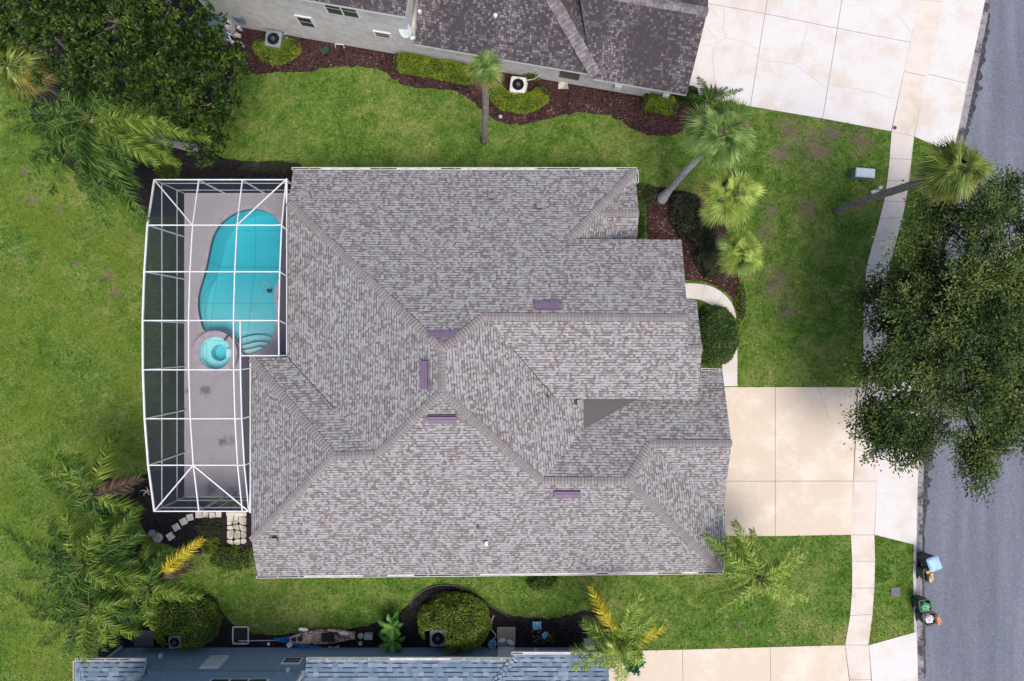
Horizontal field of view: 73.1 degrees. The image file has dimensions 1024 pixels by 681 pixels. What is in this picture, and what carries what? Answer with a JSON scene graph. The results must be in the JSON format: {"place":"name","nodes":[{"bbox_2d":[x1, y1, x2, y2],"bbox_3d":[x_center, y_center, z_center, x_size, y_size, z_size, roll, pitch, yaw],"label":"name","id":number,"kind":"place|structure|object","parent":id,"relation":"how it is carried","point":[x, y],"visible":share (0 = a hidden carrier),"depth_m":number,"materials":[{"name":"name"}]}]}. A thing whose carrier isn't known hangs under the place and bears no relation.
{"place":"outdoors","nodes":[
{"label":"outdoors","id":0,"kind":"place"},
{"bbox_2d":[364,632,372,639],"bbox_3d":[-7.433,15.317,35.847,0.430,0.275,0.310,0,90,0],"label":"storage tub","id":1,"kind":"object","parent":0,"point":[368,635],"visible":1,"depth_m":35.71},
{"bbox_2d":[0,65,951,680],"bbox_3d":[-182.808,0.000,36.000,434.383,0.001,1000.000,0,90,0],"label":"lawn","id":2,"kind":"structure","parent":0,"point":[112,337],"depth_m":36.00,"materials":[{"name":"green plant"}]},
{"bbox_2d":[30,91,162,191],"bbox_3d":[-21.916,-10.311,35.984,7.601,0.001,3.575,33,90,0],"label":"soil bed","id":3,"kind":"object","parent":2,"relation":"on","point":[145,174],"visible":0.27,"depth_m":35.98,"materials":[{"name":"soil"}]},
{"bbox_2d":[0,35,61,101],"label":"fan palm","id":4,"kind":"object","parent":3,"relation":"on","point":[16,65],"visible":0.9,"depth_m":29.07,"materials":[{"name":"green plant"}]},
{"bbox_2d":[84,477,137,515],"bbox_3d":[-21.012,8.114,35.980,3.082,0.001,2.063,0,90,0],"label":"soil bed","id":5,"kind":"object","parent":2,"relation":"on","point":[132,496],"visible":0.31,"depth_m":35.98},
{"bbox_2d":[23,431,144,531],"bbox_3d":[-19.591,6.817,33.236,5.141,5.713,4.629,-14,90,0],"label":"queen palm","id":6,"kind":"object","parent":5,"relation":"on","point":[82,484],"visible":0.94,"depth_m":31.11,"materials":[{"name":"green plant"}]},
{"bbox_2d":[0,0,233,148],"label":"soil bed","id":7,"kind":"object","parent":2,"relation":"on","point":[60,49],"visible":0.15,"depth_m":35.99,"materials":[{"name":"soil"}]},
{"bbox_2d":[0,0,250,167],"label":"broadleaf tree","id":8,"kind":"object","parent":7,"relation":"on","point":[89,49],"visible":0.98,"depth_m":28.43,"materials":[{"name":"green plant"}]},
{"bbox_2d":[78,538,162,625],"bbox_3d":[-20.562,12.338,35.992,4.458,0.001,4.227,-44,90,0],"label":"soil bed","id":9,"kind":"object","parent":2,"relation":"on","point":[138,546],"visible":0.12,"depth_m":35.99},
{"bbox_2d":[6,502,148,609],"bbox_3d":[-19.994,9.930,33.136,6.728,5.945,5.295,0,90,0],"label":"queen palm","id":10,"kind":"object","parent":9,"relation":"on","point":[100,560],"visible":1,"depth_m":30.89,"materials":[{"name":"green plant"}]},
{"bbox_2d":[98,628,168,656],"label":"soil bed","id":11,"kind":"object","parent":2,"relation":"on","point":[127,643],"visible":0.2,"depth_m":35.98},
{"bbox_2d":[12,573,146,666],"bbox_3d":[-20.185,12.681,33.497,5.528,5.305,5.025,-32,90,0],"label":"queen palm","id":12,"kind":"object","parent":11,"relation":"on","point":[96,616],"visible":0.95,"depth_m":31.54,"materials":[{"name":"green plant"}]},
{"bbox_2d":[104,632,120,656],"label":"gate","id":13,"kind":"structure","parent":11,"relation":"on","point":[112,645],"depth_m":35.32,"materials":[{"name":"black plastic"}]},
{"bbox_2d":[134,626,156,645],"bbox_3d":[-18.767,15.193,35.610,1.000,0.760,0.800,0,90,0],"label":"storage box","id":14,"kind":"object","parent":11,"relation":"on","point":[146,637],"visible":0.71,"depth_m":35.23,"materials":[{"name":"black plastic"}]},
{"bbox_2d":[89,535,207,630],"bbox_3d":[-16.909,11.507,33.844,6.485,4.526,3.950,-32,90,0],"label":"queen palm","id":15,"kind":"object","parent":2,"relation":"on","point":[164,587],"visible":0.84,"depth_m":32.27,"materials":[{"name":"green plant"}]},
{"bbox_2d":[133,474,252,553],"bbox_3d":[-16.116,9.344,35.984,8.111,0.001,3.907,25,90,0],"label":"soil bed","id":16,"kind":"object","parent":2,"relation":"on","point":[162,523],"visible":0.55,"depth_m":35.98,"materials":[{"name":"soil"}]},
{"bbox_2d":[152,532,162,542],"bbox_3d":[-18.433,10.250,35.935,0.517,0.130,0.517,-22,90,0],"label":"rock","id":17,"kind":"object","parent":16,"relation":"on","point":[158,537],"visible":1,"depth_m":35.90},
{"bbox_2d":[195,517,221,539],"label":"shrub","id":18,"kind":"object","parent":16,"relation":"on","point":[209,528],"visible":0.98,"depth_m":35.78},
{"bbox_2d":[200,537,219,555],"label":"shrub","id":19,"kind":"object","parent":16,"relation":"on","point":[209,546],"visible":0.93,"depth_m":35.70,"materials":[{"name":"green plant"}]},
{"bbox_2d":[226,512,246,515],"bbox_3d":[-14.317,9.017,35.932,1.033,0.105,0.200,0,90,0],"label":"door step","id":20,"kind":"object","parent":16,"relation":"on","point":[236,513],"depth_m":35.88,"materials":[{"name":"concrete"}]},
{"bbox_2d":[227,516,246,544],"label":"flagstone path","id":21,"kind":"structure","parent":16,"relation":"on","point":[237,527],"depth_m":35.93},
{"bbox_2d":[128,142,297,215],"bbox_3d":[-15.408,-8.400,35.988,9.315,0.001,3.908,0,90,0],"label":"soil bed","id":22,"kind":"object","parent":2,"relation":"on","point":[223,168],"visible":0.47,"depth_m":35.99,"materials":[{"name":"soil"}]},
{"bbox_2d":[3,63,211,229],"bbox_3d":[-18.405,-9.092,32.417,7.558,7.379,7.336,-45,90,0],"label":"queen palm","id":23,"kind":"object","parent":22,"relation":"on","point":[113,127],"visible":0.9,"depth_m":29.83,"materials":[{"name":"green plant"}]},
{"bbox_2d":[152,162,180,178],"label":"shrub","id":24,"kind":"object","parent":22,"relation":"on","point":[165,171],"visible":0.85,"depth_m":35.69,"materials":[{"name":"green plant"}]},
{"bbox_2d":[239,160,301,173],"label":"shrub","id":25,"kind":"object","parent":22,"relation":"on","point":[269,166],"visible":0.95,"depth_m":35.72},
{"bbox_2d":[209,544,255,571],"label":"shrub","id":26,"kind":"object","parent":2,"relation":"on","point":[230,559],"visible":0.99,"depth_m":35.75,"materials":[{"name":"green plant"}]},
{"bbox_2d":[73,638,608,680],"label":"house","id":27,"kind":"structure","parent":2,"relation":"on","point":[505,663],"depth_m":33.36,"materials":[{"name":"blue paint"}]},
{"bbox_2d":[199,655,228,668],"bbox_3d":[-14.761,15.953,34.295,0.925,1.326,0.120,0,90,0],"label":"window","id":28,"kind":"structure","parent":27,"relation":"in","point":[214,661],"depth_m":34.16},
{"bbox_2d":[210,679,269,680],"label":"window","id":29,"kind":"structure","parent":27,"relation":"in","point":[211,679],"depth_m":32.40,"materials":[{"name":"white glass"}]},
{"bbox_2d":[281,658,303,663],"bbox_3d":[-10.937,15.953,34.388,0.960,0.580,0.120,0,90,0],"label":"window","id":30,"kind":"structure","parent":27,"relation":"in","point":[286,660],"depth_m":34.33,"materials":[{"name":"white glass"}]},
{"bbox_2d":[498,646,513,656],"bbox_3d":[-0.300,15.953,35.000,0.850,2.000,0.080,0,90,0],"label":"side door","id":31,"kind":"structure","parent":27,"relation":"in","point":[503,651],"depth_m":35.37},
{"bbox_2d":[164,584,605,649],"bbox_3d":[-6.596,14.802,35.988,23.342,0.001,4.208,0,90,0],"label":"soil bed","id":32,"kind":"object","parent":2,"relation":"on","point":[567,630],"visible":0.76,"depth_m":35.99,"materials":[{"name":"soil"}]},
{"bbox_2d":[166,631,182,648],"bbox_3d":[-17.396,15.428,35.602,1.114,0.785,0.770,-6,90,0],"label":"air conditioner","id":33,"kind":"object","parent":32,"relation":"on","point":[174,642],"visible":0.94,"depth_m":35.29,"materials":[{"name":"black plastic"}]},
{"bbox_2d":[151,590,223,650],"bbox_3d":[-16.778,14.435,35.162,3.615,1.839,3.030,0,90,0],"label":"round bush","id":34,"kind":"object","parent":32,"relation":"on","point":[193,623],"visible":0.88,"depth_m":34.84,"materials":[{"name":"green plant"}]},
{"bbox_2d":[232,626,248,643],"bbox_3d":[-14.110,15.324,35.940,0.859,0.050,0.925,0,90,0],"label":"framed screen","id":35,"kind":"object","parent":32,"relation":"on","point":[240,634],"visible":1,"depth_m":35.95,"materials":[{"name":"metal"}]},
{"bbox_2d":[274,635,324,647],"bbox_3d":[-10.974,15.739,35.928,2.787,0.121,0.546,18,90,0],"label":"tarp","id":36,"kind":"object","parent":32,"relation":"on","point":[285,639],"visible":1,"depth_m":35.91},
{"bbox_2d":[289,629,355,643],"bbox_3d":[-9.773,15.319,35.700,3.371,0.560,0.816,0,90,0],"label":"kayak","id":37,"kind":"object","parent":32,"relation":"on","point":[319,636],"visible":1,"depth_m":35.66,"materials":[{"name":"plastic"}]},
{"bbox_2d":[298,628,347,634],"bbox_3d":[-9.719,14.998,35.639,2.608,0.029,0.176,5,90,0],"label":"kayak paddle","id":38,"kind":"object","parent":37,"relation":"on","point":[306,629],"visible":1,"depth_m":35.62,"materials":[{"name":"white plastic"}]},
{"bbox_2d":[377,611,402,640],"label":"tropical plant","id":39,"kind":"object","parent":32,"relation":"on","point":[391,627],"visible":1,"depth_m":34.96,"materials":[{"name":"green plant"}]},
{"bbox_2d":[379,629,405,652],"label":"tropical plant","id":40,"kind":"object","parent":32,"relation":"on","point":[393,645],"visible":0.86,"depth_m":35.14,"materials":[{"name":"green plant"}]},
{"bbox_2d":[430,627,448,646],"bbox_3d":[-3.770,15.193,35.578,0.978,0.835,0.978,0,90,0],"label":"air conditioner","id":41,"kind":"object","parent":32,"relation":"on","point":[437,638],"visible":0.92,"depth_m":35.24,"materials":[{"name":"black plastic"}]},
{"bbox_2d":[417,591,492,654],"bbox_3d":[-2.946,14.499,35.146,3.969,1.872,3.149,0,90,0],"label":"round bush","id":42,"kind":"object","parent":32,"relation":"on","point":[463,621],"visible":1,"depth_m":34.81,"materials":[{"name":"green plant"}]},
{"bbox_2d":[409,584,509,616],"bbox_3d":[-2.668,13.421,35.960,5.263,0.090,1.332,6,90,0],"label":"lawn edging","id":43,"kind":"object","parent":32,"relation":"on","point":[462,588],"visible":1,"depth_m":35.91,"materials":[{"name":"black plastic"}]},
{"bbox_2d":[488,639,495,648],"bbox_3d":[-1.033,15.717,35.860,0.440,0.280,0.440,0,90,0],"label":"pot","id":44,"kind":"object","parent":32,"relation":"on","point":[491,643],"visible":1,"depth_m":35.83,"materials":[{"name":"blue plastic"}]},
{"bbox_2d":[497,627,514,644],"bbox_3d":[-0.300,15.467,35.904,0.933,0.168,1.100,0,90,0],"label":"door step","id":45,"kind":"object","parent":32,"relation":"on","point":[501,627],"depth_m":35.94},
{"bbox_2d":[498,628,514,644],"bbox_3d":[-0.300,15.383,35.925,0.867,0.021,0.867,0,90,0],"label":"doormat","id":46,"kind":"object","parent":45,"relation":"on","point":[507,633],"visible":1,"depth_m":35.91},
{"bbox_2d":[532,620,541,629],"bbox_3d":[1.294,14.739,35.755,0.488,0.461,0.542,0,90,0],"label":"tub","id":47,"kind":"object","parent":32,"relation":"on","point":[537,625],"visible":1,"depth_m":35.83,"materials":[{"name":"blue plastic"}]},
{"bbox_2d":[567,583,665,680],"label":"queen palm","id":48,"kind":"object","parent":32,"relation":"on","point":[607,637],"visible":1,"depth_m":31.02,"materials":[{"name":"green plant"}]},
{"bbox_2d":[199,0,708,98],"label":"house","id":49,"kind":"structure","parent":2,"relation":"on","point":[639,47],"depth_m":32.80,"materials":[{"name":"grey paint"}]},
{"bbox_2d":[294,14,317,27],"bbox_3d":[-10.063,-15.593,33.767,0.848,1.070,0.110,10,90,0],"label":"window","id":50,"kind":"structure","parent":49,"relation":"in","point":[305,21],"depth_m":33.66,"materials":[{"name":"white glass"}]},
{"bbox_2d":[322,4,361,18],"bbox_3d":[-7.825,-15.208,31.703,1.627,1.238,0.110,10,90,0],"label":"window","id":51,"kind":"structure","parent":49,"relation":"in","point":[334,10],"depth_m":31.87,"materials":[{"name":"white glass"}]},
{"bbox_2d":[373,30,391,38],"bbox_3d":[-6.312,-14.948,33.722,0.875,0.520,0.110,10,90,0],"label":"window","id":52,"kind":"structure","parent":49,"relation":"in","point":[377,33],"depth_m":33.62,"materials":[{"name":"white glass"}]},
{"bbox_2d":[399,24,414,40],"bbox_3d":[-4.942,-14.623,32.864,1.026,0.718,0.521,34,90,0],"label":"satellite dish","id":53,"kind":"object","parent":49,"relation":"attached to","point":[407,33],"visible":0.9,"depth_m":32.85,"materials":[{"name":"white metal"}]},
{"bbox_2d":[559,71,579,80],"bbox_3d":[2.904,-13.373,34.500,1.000,1.500,0.060,10,90,0],"label":"door","id":54,"kind":"structure","parent":49,"relation":"in","point":[563,74],"depth_m":34.81,"materials":[{"name":"paint"}]},
{"bbox_2d":[223,26,700,136],"bbox_3d":[-2.847,-13.821,35.988,26.133,0.001,4.228,9,90,0],"label":"mulch bed","id":55,"kind":"object","parent":2,"relation":"on","point":[578,98],"visible":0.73,"depth_m":35.99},
{"bbox_2d":[207,16,228,43],"bbox_3d":[-15.047,-15.974,35.528,0.820,0.925,1.020,10,90,0],"label":"equipment box","id":56,"kind":"object","parent":55,"relation":"on","point":[216,23],"visible":0.29,"depth_m":35.06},
{"bbox_2d":[221,20,243,48],"bbox_3d":[-14.552,-15.813,35.620,1.267,0.760,1.370,0,90,0],"label":"pool pump","id":57,"kind":"object","parent":55,"relation":"on","point":[231,28],"visible":0.68,"depth_m":35.66,"materials":[{"name":"white metal"}]},
{"bbox_2d":[265,30,287,48],"bbox_3d":[-11.958,-15.542,35.553,1.271,0.885,1.334,9,90,0],"label":"air conditioner","id":58,"kind":"object","parent":55,"relation":"on","point":[274,39],"visible":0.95,"depth_m":35.20,"materials":[{"name":"black plastic"}]},
{"bbox_2d":[252,37,301,64],"bbox_3d":[-12.166,-14.960,35.622,2.480,0.908,1.371,0,90,0],"label":"hedge","id":59,"kind":"object","parent":55,"relation":"on","point":[288,50],"visible":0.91,"depth_m":35.44,"materials":[{"name":"green plant"}]},
{"bbox_2d":[393,51,472,84],"bbox_3d":[-4.041,-14.058,35.559,4.310,0.985,1.066,11,90,0],"label":"hedge","id":60,"kind":"object","parent":55,"relation":"on","point":[430,67],"visible":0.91,"depth_m":35.33,"materials":[{"name":"plant"}]},
{"bbox_2d":[488,81,549,113],"bbox_3d":[0.275,-12.515,35.594,3.297,0.927,1.523,6,90,0],"label":"hedge","id":61,"kind":"object","parent":55,"relation":"on","point":[502,97],"visible":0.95,"depth_m":35.37,"materials":[{"name":"plant"}]},
{"bbox_2d":[509,74,540,93],"bbox_3d":[0.665,-13.106,35.553,1.724,0.885,1.150,0,90,0],"label":"air conditioner","id":62,"kind":"object","parent":55,"relation":"on","point":[518,85],"visible":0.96,"depth_m":35.20,"materials":[{"name":"white plastic"}]},
{"bbox_2d":[522,72,540,81],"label":"shrub","id":63,"kind":"object","parent":55,"relation":"on","point":[530,76],"visible":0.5,"depth_m":35.70,"materials":[{"name":"green plant"}]},
{"bbox_2d":[558,81,567,88],"bbox_3d":[2.667,-13.317,35.949,0.533,0.078,0.467,0,90,0],"label":"paving stone","id":64,"kind":"object","parent":55,"relation":"on","point":[562,85],"visible":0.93,"depth_m":35.91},
{"bbox_2d":[641,93,678,115],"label":"hedge","id":65,"kind":"object","parent":55,"relation":"on","point":[656,103],"visible":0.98,"depth_m":35.37,"materials":[{"name":"plant"}]},
{"bbox_2d":[676,85,698,105],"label":"shrub","id":66,"kind":"object","parent":55,"relation":"on","point":[683,99],"visible":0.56,"depth_m":35.44,"materials":[{"name":"green plant"}]},
{"bbox_2d":[464,48,506,144],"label":"fan palm","id":67,"kind":"object","parent":2,"relation":"on","point":[483,70],"visible":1,"depth_m":26.10,"materials":[{"name":"green plant"}]},
{"bbox_2d":[249,167,731,577],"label":"house","id":68,"kind":"structure","parent":2,"relation":"on","point":[486,371],"depth_m":31.72,"materials":[{"name":"grey"}]},
{"bbox_2d":[526,576,558,591],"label":"shrub","id":69,"kind":"object","parent":2,"relation":"on","point":[538,583],"visible":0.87,"depth_m":35.54,"materials":[{"name":"green plant"}]},
{"bbox_2d":[622,650,646,675],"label":"palm shrub","id":70,"kind":"object","parent":2,"relation":"on","point":[630,667],"visible":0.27,"depth_m":34.78,"materials":[{"name":"green plant"}]},
{"bbox_2d":[636,184,646,238],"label":"hedge","id":71,"kind":"object","parent":2,"relation":"on","point":[642,219],"visible":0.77,"depth_m":35.66,"materials":[{"name":"green plant"}]},
{"bbox_2d":[645,185,741,328],"bbox_3d":[9.457,-4.352,35.988,5.172,0.001,7.476,0,90,0],"label":"mulch bed","id":72,"kind":"object","parent":2,"relation":"on","point":[719,281],"visible":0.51,"depth_m":35.99,"materials":[{"name":"soil"}]},
{"bbox_2d":[642,184,657,205],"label":"shrub","id":73,"kind":"object","parent":72,"relation":"on","point":[649,194],"visible":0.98,"depth_m":35.55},
{"bbox_2d":[669,191,722,279],"bbox_3d":[9.625,-5.474,35.420,1.960,1.354,4.848,-31,90,0],"label":"hedge","id":74,"kind":"object","parent":72,"relation":"on","point":[695,233],"visible":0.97,"depth_m":35.24,"materials":[{"name":"plant"}]},
{"bbox_2d":[656,92,757,204],"bbox_3d":[8.868,-8.827,32.187,3.423,7.900,3.572,0,90,0],"label":"fan palm","id":75,"kind":"object","parent":72,"relation":"on","point":[712,141],"visible":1,"depth_m":29.09,"materials":[{"name":"green plant"}]},
{"bbox_2d":[695,163,765,229],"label":"fan palm","id":76,"kind":"object","parent":72,"relation":"on","point":[729,206],"visible":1,"depth_m":30.34,"materials":[{"name":"green plant"}]},
{"bbox_2d":[714,225,764,278],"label":"fan palm","id":77,"kind":"object","parent":72,"relation":"on","point":[731,245],"visible":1,"depth_m":31.78,"materials":[{"name":"green plant"}]},
{"bbox_2d":[735,274,747,325],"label":"hedge","id":78,"kind":"object","parent":72,"relation":"on","point":[742,302],"visible":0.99,"depth_m":35.75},
{"bbox_2d":[686,76,742,109],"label":"queen palm","id":79,"kind":"object","parent":2,"relation":"on","point":[707,97],"visible":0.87,"depth_m":33.80,"materials":[{"name":"green plant"}]},
{"bbox_2d":[698,305,740,367],"bbox_3d":[10.446,-0.201,35.118,2.679,1.904,3.383,0,90,0],"label":"ball shrub","id":80,"kind":"object","parent":2,"relation":"on","point":[720,332],"visible":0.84,"depth_m":34.72,"materials":[{"name":"green plant"}]},
{"bbox_2d":[700,518,809,613],"bbox_3d":[11.268,10.505,33.353,5.164,5.417,4.579,0,90,0],"label":"queen palm","id":81,"kind":"object","parent":2,"relation":"on","point":[755,571],"visible":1,"depth_m":31.33,"materials":[{"name":"green plant"}]},
{"bbox_2d":[850,167,874,179],"bbox_3d":[18.068,-8.576,35.645,0.980,0.690,0.460,5,90,0],"label":"utility box","id":82,"kind":"object","parent":2,"relation":"on","point":[862,173],"visible":1,"depth_m":35.33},
{"bbox_2d":[891,587,900,596],"bbox_3d":[19.967,13.083,35.975,0.500,0.046,0.500,0,90,0],"label":"drain cover","id":83,"kind":"object","parent":2,"relation":"on","point":[895,591],"visible":1,"depth_m":35.95,"materials":[{"name":"concrete"}]},
{"bbox_2d":[833,134,999,214],"bbox_3d":[16.864,-6.513,30.715,3.058,10.679,2.931,0,90,0],"label":"fan palm","id":84,"kind":"object","parent":2,"relation":"on","point":[945,174],"visible":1,"depth_m":26.12,"materials":[{"name":"green plant"}]},
{"bbox_2d":[831,159,1023,512],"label":"oak tree","id":85,"kind":"object","parent":2,"relation":"on","point":[984,300],"visible":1,"depth_m":28.50,"materials":[{"name":"green plant"}]},
{"bbox_2d":[296,56,740,643],"bbox_3d":[2.701,-2.871,35.961,18.244,0.133,33.421,-24,90,0],"label":"fallen leaf","id":86,"kind":"object","parent":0,"point":[650,228],"visible":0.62,"depth_m":35.97,"materials":[{"name":"brown plant"}]},
{"bbox_2d":[685,283,736,385],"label":"front walk","id":87,"kind":"structure","parent":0,"point":[710,295],"depth_m":35.97,"materials":[{"name":"white concrete"}]},
{"bbox_2d":[609,645,848,680],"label":"driveway","id":88,"kind":"structure","parent":0,"point":[809,663],"depth_m":35.97,"materials":[{"name":"beige concrete"}]},
{"bbox_2d":[724,387,856,535],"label":"driveway","id":89,"kind":"structure","parent":0,"point":[791,468],"depth_m":35.97,"materials":[{"name":"beige concrete"}]},
{"bbox_2d":[689,0,918,130],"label":"driveway","id":90,"kind":"structure","parent":0,"point":[843,61],"depth_m":35.97,"materials":[{"name":"white concrete"}]},
{"bbox_2d":[869,632,917,680],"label":"driveway apron","id":91,"kind":"object","parent":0,"point":[894,659],"visible":1,"depth_m":35.97,"materials":[{"name":"white concrete"}]},
{"bbox_2d":[845,0,943,680],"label":"sidewalk","id":92,"kind":"structure","parent":0,"point":[923,36],"depth_m":35.97,"materials":[{"name":"concrete"}]},
{"bbox_2d":[874,378,921,544],"bbox_3d":[20.128,6.154,35.981,2.190,0.022,8.906,2,90,0],"label":"driveway apron","id":93,"kind":"object","parent":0,"point":[896,507],"visible":0.48,"depth_m":35.97,"materials":[{"name":"white concrete"}]},
{"bbox_2d":[906,0,984,145],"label":"driveway apron","id":94,"kind":"object","parent":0,"point":[949,69],"visible":0.88,"depth_m":35.97,"materials":[{"name":"white concrete"}]},
{"bbox_2d":[922,0,1023,680],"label":"road","id":95,"kind":"structure","parent":0,"point":[974,592],"depth_m":36.13,"materials":[{"name":"asphalt"}]},
{"bbox_2d":[922,531,925,677],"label":"road dirt","id":96,"kind":"structure","parent":95,"relation":"on","point":[924,636],"depth_m":36.12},
{"bbox_2d":[923,400,934,530],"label":"road dirt","id":97,"kind":"structure","parent":95,"relation":"on","point":[926,485],"depth_m":36.12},
{"bbox_2d":[916,0,990,680],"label":"gutter strip","id":98,"kind":"object","parent":95,"relation":"on","point":[963,121],"visible":0.45,"depth_m":36.13,"materials":[{"name":"concrete"}]},
{"bbox_2d":[911,595,931,612],"bbox_3d":[21.030,13.524,35.623,0.626,0.947,0.694,-9,90,0],"label":"wheelie bin","id":99,"kind":"object","parent":98,"relation":"on","point":[916,600],"visible":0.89,"depth_m":35.41,"materials":[{"name":"plastic"}]},
{"bbox_2d":[920,601,929,610],"bbox_3d":[21.067,13.574,35.270,0.516,0.390,0.519,-35,90,0],"label":"rubbish bag","id":100,"kind":"object","parent":99,"relation":"in","point":[924,605],"visible":1,"depth_m":35.17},
{"bbox_2d":[916,565,933,582],"bbox_3d":[21.251,11.994,35.673,0.540,0.847,0.734,-6,90,0],"label":"wheelie bin","id":101,"kind":"object","parent":98,"relation":"on","point":[920,572],"visible":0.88,"depth_m":35.58,"materials":[{"name":"green plastic"}]},
{"bbox_2d":[925,572,933,581],"bbox_3d":[21.343,12.054,35.294,0.200,0.391,0.500,9,90,0],"label":"cardboard","id":102,"kind":"object","parent":101,"relation":"in","point":[929,577],"visible":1,"depth_m":35.15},
{"bbox_2d":[915,609,935,626],"bbox_3d":[21.227,14.206,35.623,0.626,0.947,0.714,-11,90,0],"label":"wheelie bin","id":103,"kind":"object","parent":98,"relation":"on","point":[919,615],"visible":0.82,"depth_m":35.28,"materials":[{"name":"plastic"}]},
{"bbox_2d":[923,614,933,623],"bbox_3d":[21.254,14.189,35.259,0.493,0.371,0.508,-36,90,0],"label":"rubbish bag","id":104,"kind":"object","parent":103,"relation":"in","point":[928,618],"visible":1,"depth_m":35.15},
{"bbox_2d":[916,551,941,571],"bbox_3d":[21.334,11.299,35.466,0.638,1.262,0.752,-20,90,0],"label":"wheelie bin","id":105,"kind":"object","parent":98,"relation":"on","point":[931,563],"visible":1,"depth_m":34.90,"materials":[{"name":"plastic"}]},
{"bbox_2d":[913,31,978,667],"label":"kerb","id":106,"kind":"structure","parent":98,"relation":"on","point":[914,580],"depth_m":35.99,"materials":[{"name":"concrete"}]},
{"bbox_2d":[962,13,989,143],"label":"road dirt","id":107,"kind":"structure","parent":95,"relation":"on","point":[977,86],"depth_m":36.12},
{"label":"pool deck edge","id":108,"kind":"structure","parent":0,"visible":0},
{"bbox_2d":[185,194,289,495],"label":"pool deck","id":109,"kind":"structure","parent":108,"relation":"on","point":[214,440],"depth_m":35.97,"materials":[{"name":"concrete"}]},
{"bbox_2d":[192,331,239,375],"bbox_3d":[-15.333,0.650,36.319,2.320,1.362,2.320,0,90,0],"label":"spa","id":110,"kind":"object","parent":109,"relation":"on","point":[212,349],"visible":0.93,"depth_m":35.87,"materials":[{"name":"paint"}]},
{"bbox_2d":[142,179,290,512],"bbox_3d":[-13.848,0.234,33.892,6.453,4.155,15.841,0,90,0],"label":"pool cage","id":111,"kind":"object","parent":109,"relation":"on","point":[163,341],"visible":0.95,"depth_m":33.27,"materials":[{"name":"white metal"}]},
{"bbox_2d":[193,205,280,356],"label":"swimming pool","id":112,"kind":"structure","parent":109,"relation":"in","point":[258,248],"depth_m":37.12,"materials":[{"name":"liquid"}]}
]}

